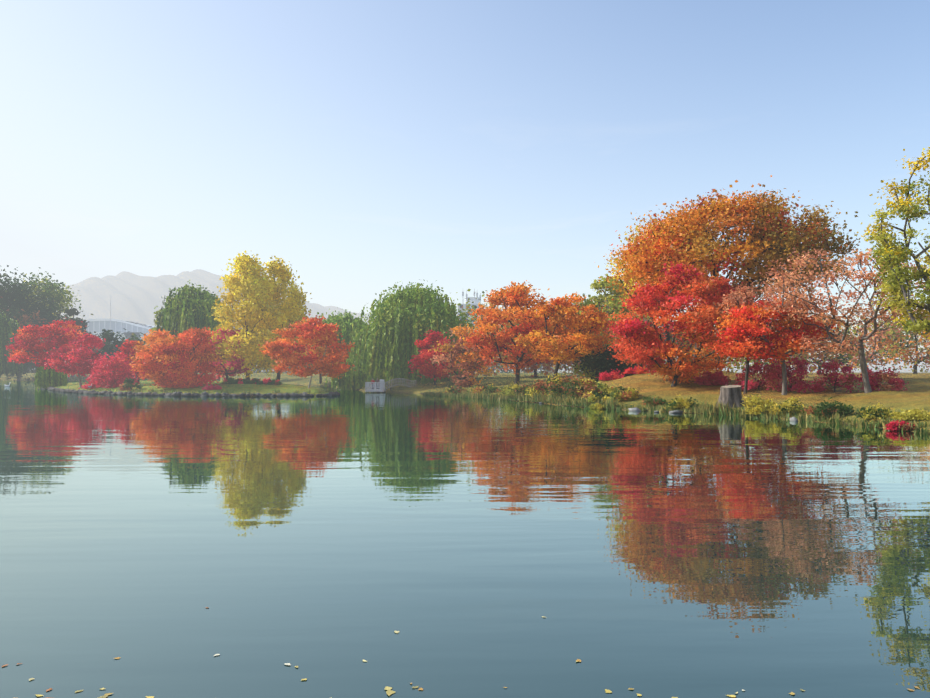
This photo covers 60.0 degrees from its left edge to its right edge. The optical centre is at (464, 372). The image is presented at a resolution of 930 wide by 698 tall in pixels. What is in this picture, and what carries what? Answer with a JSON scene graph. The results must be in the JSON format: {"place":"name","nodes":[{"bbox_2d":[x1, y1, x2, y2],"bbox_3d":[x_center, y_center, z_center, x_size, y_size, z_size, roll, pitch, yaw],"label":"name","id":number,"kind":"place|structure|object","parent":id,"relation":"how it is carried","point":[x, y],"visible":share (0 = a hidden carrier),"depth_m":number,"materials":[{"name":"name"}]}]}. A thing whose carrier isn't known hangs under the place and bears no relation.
{"place":"outdoors","nodes":[
{"label":"outdoors","id":0,"kind":"place"},
{"bbox_2d":[0,381,929,697],"bbox_3d":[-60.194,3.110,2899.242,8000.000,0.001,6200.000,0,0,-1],"label":"water","id":1,"kind":"structure","parent":0,"point":[462,545],"depth_m":14.05,"materials":[{"name":"blue liquid"}]},
{"bbox_2d":[2,607,919,697],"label":"floating leaves","id":2,"kind":"object","parent":1,"relation":"on","point":[389,692],"visible":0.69,"depth_m":7.87,"materials":[{"name":"yellow plant"}]},
{"bbox_2d":[0,269,929,431],"bbox_3d":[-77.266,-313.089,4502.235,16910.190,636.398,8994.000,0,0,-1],"label":"terrain","id":3,"kind":"structure","parent":0,"point":[135,298],"depth_m":122.00,"materials":[{"name":"green plant"}]},
{"bbox_2d":[0,309,28,374],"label":"willow","id":4,"kind":"object","parent":3,"relation":"on","point":[9,327],"visible":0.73,"depth_m":251.59,"materials":[{"name":"green plant"}]},
{"bbox_2d":[0,296,62,380],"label":"tree","id":5,"kind":"object","parent":3,"relation":"on","point":[39,321],"visible":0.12,"depth_m":277.37,"materials":[{"name":"green plant"}]},
{"bbox_2d":[0,265,64,366],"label":"tree","id":6,"kind":"object","parent":3,"relation":"on","point":[7,289],"visible":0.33,"depth_m":284.06,"materials":[{"name":"green plant"}]},
{"bbox_2d":[4,317,91,366],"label":"maple","id":7,"kind":"object","parent":3,"relation":"on","point":[31,344],"visible":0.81,"depth_m":147.86,"materials":[{"name":"red plant"}]},
{"bbox_2d":[4,267,92,328],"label":"tree","id":8,"kind":"object","parent":3,"relation":"on","point":[49,288],"visible":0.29,"depth_m":297.37,"materials":[{"name":"green plant"}]},
{"bbox_2d":[34,366,67,388],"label":"bush","id":9,"kind":"object","parent":3,"relation":"on","point":[47,377],"visible":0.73,"depth_m":147.08,"materials":[{"name":"green plant"}]},
{"bbox_2d":[59,308,95,377],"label":"tree","id":10,"kind":"object","parent":3,"relation":"on","point":[72,312],"visible":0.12,"depth_m":295.75,"materials":[{"name":"green plant"}]},
{"bbox_2d":[44,332,114,386],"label":"maple","id":11,"kind":"object","parent":3,"relation":"on","point":[71,354],"visible":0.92,"depth_m":129.93,"materials":[{"name":"red plant"}]},
{"bbox_2d":[79,379,104,388],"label":"red shrub","id":12,"kind":"object","parent":3,"relation":"on","point":[87,385],"visible":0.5,"depth_m":122.07,"materials":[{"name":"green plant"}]},
{"bbox_2d":[88,329,133,371],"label":"tree","id":13,"kind":"object","parent":3,"relation":"on","point":[110,347],"visible":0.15,"depth_m":223.65,"materials":[{"name":"green plant"}]},
{"bbox_2d":[85,352,144,387],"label":"red shrub","id":14,"kind":"object","parent":3,"relation":"on","point":[109,377],"visible":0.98,"depth_m":120.16,"materials":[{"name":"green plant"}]},
{"bbox_2d":[83,295,154,341],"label":"stadium","id":15,"kind":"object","parent":3,"relation":"on","point":[99,325],"depth_m":594.34},
{"bbox_2d":[102,328,143,343],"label":"tree","id":16,"kind":"object","parent":3,"relation":"on","point":[126,336],"depth_m":383.22,"materials":[{"name":"green plant"}]},
{"bbox_2d":[111,338,143,382],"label":"maple","id":17,"kind":"object","parent":3,"relation":"on","point":[127,351],"visible":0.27,"depth_m":125.60,"materials":[{"name":"red plant"}]},
{"bbox_2d":[118,377,142,390],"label":"shrub","id":18,"kind":"object","parent":3,"relation":"on","point":[128,385],"visible":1,"depth_m":112.52,"materials":[{"name":"green plant"}]},
{"bbox_2d":[125,333,170,379],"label":"tree","id":19,"kind":"object","parent":3,"relation":"on","point":[138,339],"visible":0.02,"depth_m":237.40,"materials":[{"name":"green plant"}]},
{"bbox_2d":[150,306,164,332],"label":"tree","id":20,"kind":"object","parent":3,"relation":"on","point":[155,322],"visible":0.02,"depth_m":182.12,"materials":[{"name":"yellow plant"}]},
{"bbox_2d":[129,326,224,387],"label":"maple bush","id":21,"kind":"object","parent":3,"relation":"on","point":[165,350],"visible":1,"depth_m":110.34,"materials":[{"name":"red plant"}]},
{"bbox_2d":[154,280,237,355],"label":"willow","id":22,"kind":"object","parent":3,"relation":"on","point":[186,307],"visible":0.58,"depth_m":171.88,"materials":[{"name":"green plant"}]},
{"bbox_2d":[202,383,221,389],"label":"red shrub","id":23,"kind":"object","parent":3,"relation":"on","point":[211,387],"visible":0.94,"depth_m":107.57,"materials":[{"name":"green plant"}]},
{"bbox_2d":[196,328,243,380],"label":"tree","id":24,"kind":"object","parent":3,"relation":"on","point":[224,370],"depth_m":218.79,"materials":[{"name":"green plant"}]},
{"bbox_2d":[221,377,234,384],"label":"hedge","id":25,"kind":"object","parent":3,"relation":"on","point":[231,380],"visible":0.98,"depth_m":115.79,"materials":[{"name":"green plant"}]},
{"bbox_2d":[207,328,253,378],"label":"pink maple","id":26,"kind":"object","parent":3,"relation":"on","point":[236,364],"visible":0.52,"depth_m":122.22,"materials":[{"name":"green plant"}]},
{"bbox_2d":[238,378,255,383],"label":"hedge","id":27,"kind":"object","parent":3,"relation":"on","point":[245,381],"visible":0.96,"depth_m":115.81,"materials":[{"name":"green plant"}]},
{"bbox_2d":[208,250,288,379],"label":"ginkgo","id":28,"kind":"object","parent":3,"relation":"on","point":[244,266],"visible":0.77,"depth_m":123.53,"materials":[{"name":"yellow plant"}]},
{"bbox_2d":[257,378,271,384],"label":"hedge","id":29,"kind":"object","parent":3,"relation":"on","point":[265,381],"visible":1,"depth_m":116.01,"materials":[{"name":"red plant"}]},
{"bbox_2d":[251,365,289,372],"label":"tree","id":30,"kind":"object","parent":3,"relation":"on","point":[256,370],"visible":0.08,"depth_m":398.24,"materials":[{"name":"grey plant"}]},
{"bbox_2d":[271,379,282,384],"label":"hedge","id":31,"kind":"object","parent":3,"relation":"on","point":[276,382],"visible":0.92,"depth_m":116.95,"materials":[{"name":"green plant"}]},
{"bbox_2d":[238,255,316,379],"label":"ginkgo","id":32,"kind":"object","parent":3,"relation":"on","point":[290,306],"visible":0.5,"depth_m":125.69,"materials":[{"name":"yellow plant"}]},
{"bbox_2d":[258,314,356,387],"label":"maple","id":33,"kind":"object","parent":3,"relation":"on","point":[317,332],"visible":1,"depth_m":109.63,"materials":[{"name":"red plant"}]},
{"bbox_2d":[302,355,321,383],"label":"trunk","id":34,"kind":"object","parent":3,"relation":"on","point":[320,378],"depth_m":184.01,"materials":[{"name":"brown plant"}]},
{"bbox_2d":[306,307,369,367],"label":"willow","id":35,"kind":"object","parent":3,"relation":"on","point":[348,323],"visible":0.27,"depth_m":165.63,"materials":[{"name":"green plant"}]},
{"bbox_2d":[325,359,364,389],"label":"bush","id":36,"kind":"object","parent":3,"relation":"on","point":[347,381],"visible":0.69,"depth_m":139.73,"materials":[{"name":"green plant"}]},
{"bbox_2d":[349,325,369,373],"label":"willow","id":37,"kind":"object","parent":3,"relation":"on","point":[355,340],"visible":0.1,"depth_m":153.81,"materials":[{"name":"green plant"}]},
{"bbox_2d":[365,378,414,392],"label":"bridge","id":38,"kind":"structure","parent":3,"relation":"on","point":[382,389],"depth_m":123.51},
{"bbox_2d":[352,279,478,384],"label":"willow","id":39,"kind":"object","parent":3,"relation":"on","point":[402,321],"visible":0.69,"depth_m":132.11,"materials":[{"name":"green plant"}]},
{"bbox_2d":[41,386,797,420],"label":"shore rocks","id":40,"kind":"object","parent":3,"relation":"on","point":[51,388],"visible":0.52,"depth_m":104.75,"materials":[{"name":"grey stone"}]},
{"bbox_2d":[408,330,454,384],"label":"maple","id":41,"kind":"object","parent":3,"relation":"on","point":[429,369],"visible":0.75,"depth_m":122.88,"materials":[{"name":"red plant"}]},
{"bbox_2d":[442,385,467,392],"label":"yellow shrub","id":42,"kind":"object","parent":3,"relation":"on","point":[449,389],"visible":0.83,"depth_m":105.09,"materials":[{"name":"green plant"}]},
{"bbox_2d":[428,324,496,387],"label":"maple","id":43,"kind":"object","parent":3,"relation":"on","point":[470,365],"visible":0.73,"depth_m":114.20,"materials":[{"name":"orange plant"}]},
{"bbox_2d":[456,289,509,375],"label":"tree","id":44,"kind":"object","parent":3,"relation":"on","point":[475,319],"visible":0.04,"depth_m":164.85,"materials":[{"name":"orange plant"}]},
{"bbox_2d":[467,384,500,393],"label":"yellow shrub","id":45,"kind":"object","parent":3,"relation":"on","point":[487,388],"visible":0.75,"depth_m":98.32,"materials":[{"name":"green plant"}]},
{"bbox_2d":[83,386,929,433],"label":"shoreline plants","id":46,"kind":"object","parent":3,"relation":"on","point":[716,408],"visible":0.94,"depth_m":63.59,"materials":[{"name":"green plant"}]},
{"bbox_2d":[488,353,526,372],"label":"bush","id":47,"kind":"object","parent":3,"relation":"on","point":[502,371],"visible":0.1,"depth_m":403.46,"materials":[{"name":"grey plant"}]},
{"bbox_2d":[458,280,566,385],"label":"maple","id":48,"kind":"object","parent":3,"relation":"on","point":[514,297],"visible":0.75,"depth_m":102.33,"materials":[{"name":"orange plant"}]},
{"bbox_2d":[495,381,531,395],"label":"yellow shrub","id":49,"kind":"object","parent":3,"relation":"on","point":[517,389],"visible":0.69,"depth_m":90.21,"materials":[{"name":"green plant"}]},
{"bbox_2d":[458,289,603,332],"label":"tower blocks","id":50,"kind":"structure","parent":3,"relation":"on","point":[475,300],"depth_m":450.12,"materials":[{"name":"grey concrete"}]},
{"bbox_2d":[486,307,580,376],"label":"tree","id":51,"kind":"object","parent":3,"relation":"on","point":[547,366],"visible":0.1,"depth_m":138.83,"materials":[{"name":"orange plant"}]},
{"bbox_2d":[506,363,572,372],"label":"bush","id":52,"kind":"object","parent":3,"relation":"on","point":[540,368],"visible":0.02,"depth_m":443.04,"materials":[{"name":"grey plant"}]},
{"bbox_2d":[524,379,557,396],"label":"yellow shrub","id":53,"kind":"object","parent":3,"relation":"on","point":[536,388],"visible":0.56,"depth_m":83.49,"materials":[{"name":"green plant"}]},
{"bbox_2d":[541,372,580,396],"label":"yellow shrub","id":54,"kind":"object","parent":3,"relation":"on","point":[555,388],"visible":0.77,"depth_m":79.13,"materials":[{"name":"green plant"}]},
{"bbox_2d":[506,292,617,378],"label":"maple","id":55,"kind":"object","parent":3,"relation":"on","point":[587,324],"visible":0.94,"depth_m":93.78,"materials":[{"name":"orange plant"}]},
{"bbox_2d":[561,373,601,397],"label":"yellow shrub","id":56,"kind":"object","parent":3,"relation":"on","point":[580,381],"visible":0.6,"depth_m":75.65,"materials":[{"name":"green plant"}]},
{"bbox_2d":[554,294,616,374],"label":"tree","id":57,"kind":"object","parent":3,"relation":"on","point":[568,369],"visible":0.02,"depth_m":140.63,"materials":[{"name":"orange plant"}]},
{"bbox_2d":[570,341,608,381],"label":"green bush","id":58,"kind":"object","parent":3,"relation":"on","point":[577,368],"visible":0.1,"depth_m":98.44,"materials":[{"name":"green plant"}]},
{"bbox_2d":[588,403,607,408],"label":"shrub","id":59,"kind":"object","parent":3,"relation":"on","point":[595,406],"visible":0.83,"depth_m":68.23,"materials":[{"name":"yellow plant"}]},
{"bbox_2d":[578,381,620,398],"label":"yellow shrub","id":60,"kind":"object","parent":3,"relation":"on","point":[602,389],"visible":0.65,"depth_m":71.81,"materials":[{"name":"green plant"}]},
{"bbox_2d":[588,393,612,401],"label":"yellow shrub","id":61,"kind":"object","parent":3,"relation":"on","point":[593,398],"visible":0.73,"depth_m":70.52,"materials":[{"name":"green plant"}]},
{"bbox_2d":[598,368,625,380],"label":"shrub","id":62,"kind":"object","parent":3,"relation":"on","point":[613,375],"visible":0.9,"depth_m":87.52,"materials":[{"name":"red plant"}]},
{"bbox_2d":[579,344,649,381],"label":"dark bush","id":63,"kind":"object","parent":3,"relation":"on","point":[604,362],"visible":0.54,"depth_m":91.67,"materials":[{"name":"green plant"}]},
{"bbox_2d":[574,274,658,347],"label":"tree","id":64,"kind":"object","parent":3,"relation":"on","point":[599,301],"visible":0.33,"depth_m":123.05,"materials":[{"name":"green plant"}]},
{"bbox_2d":[565,301,678,364],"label":"tree","id":65,"kind":"object","parent":3,"relation":"on","point":[643,324],"depth_m":128.82,"materials":[{"name":"orange plant"}]},
{"bbox_2d":[608,386,642,400],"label":"yellow shrub","id":66,"kind":"object","parent":3,"relation":"on","point":[628,393],"visible":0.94,"depth_m":69.09,"materials":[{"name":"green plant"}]},
{"bbox_2d":[619,365,656,373],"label":"shrub","id":67,"kind":"object","parent":3,"relation":"on","point":[631,370],"visible":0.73,"depth_m":85.83,"materials":[{"name":"red plant"}]},
{"bbox_2d":[639,395,665,404],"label":"shrub","id":68,"kind":"object","parent":3,"relation":"on","point":[655,400],"visible":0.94,"depth_m":65.15,"materials":[{"name":"green plant"}]},
{"bbox_2d":[598,223,722,363],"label":"tree","id":69,"kind":"object","parent":3,"relation":"on","point":[627,289],"visible":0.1,"depth_m":94.14,"materials":[{"name":"orange plant"}]},
{"bbox_2d":[665,394,698,407],"bbox_3d":[16.880,2.276,62.559,2.449,1.124,2.506,0,0,-36],"label":"shrub","id":70,"kind":"object","parent":3,"relation":"on","point":[679,402],"visible":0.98,"depth_m":62.26,"materials":[{"name":"yellow plant"}]},
{"bbox_2d":[638,312,728,367],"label":"tree","id":71,"kind":"object","parent":3,"relation":"on","point":[686,344],"visible":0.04,"depth_m":130.84,"materials":[{"name":"red plant"}]},
{"bbox_2d":[603,262,785,386],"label":"red maple","id":72,"kind":"object","parent":3,"relation":"on","point":[634,331],"visible":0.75,"depth_m":71.37,"materials":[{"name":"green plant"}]},
{"bbox_2d":[693,370,731,385],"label":"pink shrub","id":73,"kind":"object","parent":3,"relation":"on","point":[718,377],"visible":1,"depth_m":71.64,"materials":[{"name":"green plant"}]},
{"bbox_2d":[681,299,765,372],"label":"tree","id":74,"kind":"object","parent":3,"relation":"on","point":[738,367],"visible":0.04,"depth_m":144.23,"materials":[{"name":"red plant"}]},
{"bbox_2d":[594,175,860,368],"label":"tree","id":75,"kind":"object","parent":3,"relation":"on","point":[683,237],"visible":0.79,"depth_m":75.80,"materials":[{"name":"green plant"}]},
{"bbox_2d":[718,385,744,407],"bbox_3d":[19.912,1.810,60.236,2.168,1.693,2.105,0,0,-30],"label":"tree stump","id":76,"kind":"object","parent":3,"relation":"on","point":[731,395],"visible":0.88,"depth_m":59.62,"materials":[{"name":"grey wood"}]},
{"bbox_2d":[733,360,781,390],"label":"pink shrub","id":77,"kind":"object","parent":3,"relation":"on","point":[754,369],"visible":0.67,"depth_m":68.28,"materials":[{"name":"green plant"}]},
{"bbox_2d":[741,394,774,414],"bbox_3d":[20.220,2.245,55.646,2.633,1.501,2.507,0,0,-33],"label":"shrub","id":78,"kind":"object","parent":3,"relation":"on","point":[760,407],"visible":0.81,"depth_m":55.34,"materials":[{"name":"yellow plant"}]},
{"bbox_2d":[704,285,816,393],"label":"tree","id":79,"kind":"object","parent":3,"relation":"on","point":[741,294],"visible":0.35,"depth_m":66.27,"materials":[{"name":"red plant"}]},
{"bbox_2d":[697,295,842,394],"bbox_3d":[24.054,-2.184,63.879,11.030,8.218,9.565,0,0,-1],"label":"maple","id":80,"kind":"object","parent":3,"relation":"on","point":[745,323],"visible":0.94,"depth_m":62.17,"materials":[{"name":"red plant"}]},
{"bbox_2d":[730,315,837,373],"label":"tree","id":81,"kind":"object","parent":3,"relation":"on","point":[797,355],"visible":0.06,"depth_m":164.60,"materials":[{"name":"red plant"}]},
{"bbox_2d":[760,356,816,392],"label":"pink shrub","id":82,"kind":"object","parent":3,"relation":"on","point":[801,369],"visible":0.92,"depth_m":66.00,"materials":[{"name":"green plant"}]},
{"bbox_2d":[768,396,808,414],"bbox_3d":[21.582,2.240,53.503,2.613,1.365,3.044,0,0,-1],"label":"shrub","id":83,"kind":"object","parent":3,"relation":"on","point":[787,406],"visible":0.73,"depth_m":53.15,"materials":[{"name":"yellow plant"}]},
{"bbox_2d":[769,312,880,373],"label":"tree","id":84,"kind":"object","parent":3,"relation":"on","point":[824,358],"visible":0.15,"depth_m":166.98,"materials":[{"name":"red plant"}]},
{"bbox_2d":[801,397,858,415],"bbox_3d":[22.892,2.175,50.607,2.756,1.248,2.870,0,0,-1],"label":"shrub","id":85,"kind":"object","parent":3,"relation":"on","point":[822,409],"visible":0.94,"depth_m":49.96,"materials":[{"name":"green plant"}]},
{"bbox_2d":[807,359,859,392],"bbox_3d":[29.148,0.321,63.710,3.884,2.701,4.139,0,0,-39],"label":"pink shrub","id":86,"kind":"object","parent":3,"relation":"on","point":[834,380],"visible":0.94,"depth_m":63.45,"materials":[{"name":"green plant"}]},
{"bbox_2d":[746,244,927,392],"bbox_3d":[26.902,-3.719,57.975,13.290,10.766,12.042,0,0,40],"label":"tree","id":87,"kind":"object","parent":3,"relation":"on","point":[840,341],"visible":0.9,"depth_m":57.41,"materials":[{"name":"orange plant"}]},
{"bbox_2d":[818,300,924,370],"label":"tree","id":88,"kind":"object","parent":3,"relation":"on","point":[873,356],"visible":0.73,"depth_m":183.85,"materials":[{"name":"orange plant"}]},
{"bbox_2d":[854,402,896,418],"bbox_3d":[24.052,2.259,47.010,2.403,1.006,2.898,0,0,17],"label":"shrub","id":89,"kind":"object","parent":3,"relation":"on","point":[870,412],"visible":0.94,"depth_m":46.54,"materials":[{"name":"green plant"}]},
{"bbox_2d":[853,368,909,390],"bbox_3d":[31.445,0.380,60.620,3.874,2.260,3.540,0,0,-1],"label":"pink shrub","id":90,"kind":"object","parent":3,"relation":"on","point":[890,378],"visible":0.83,"depth_m":60.08,"materials":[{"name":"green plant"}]},
{"bbox_2d":[854,147,929,340],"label":"tree","id":91,"kind":"object","parent":3,"relation":"on","point":[896,276],"visible":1,"depth_m":50.06,"materials":[{"name":"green plant"}]},
{"bbox_2d":[866,293,929,373],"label":"tree","id":92,"kind":"object","parent":3,"relation":"on","point":[916,361],"visible":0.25,"depth_m":186.10,"materials":[{"name":"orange plant"}]},
{"bbox_2d":[883,420,915,430],"bbox_3d":[23.317,2.865,42.980,1.689,0.686,2.037,0,0,44],"label":"shrub","id":93,"kind":"object","parent":3,"relation":"on","point":[892,426],"visible":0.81,"depth_m":42.72,"materials":[{"name":"red plant"}]},
{"bbox_2d":[886,408,929,419],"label":"shrub","id":94,"kind":"object","parent":3,"relation":"on","point":[915,414],"visible":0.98,"depth_m":44.09,"materials":[{"name":"yellow plant"}]},
{"bbox_2d":[907,331,929,371],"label":"tree","id":95,"kind":"object","parent":3,"relation":"on","point":[927,350],"visible":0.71,"depth_m":176.52,"materials":[{"name":"orange plant"}]},
{"bbox_2d":[0,0,929,357],"label":"sky","id":96,"kind":"structure","parent":0,"point":[366,147],"materials":[{"name":"blue"}]}
]}

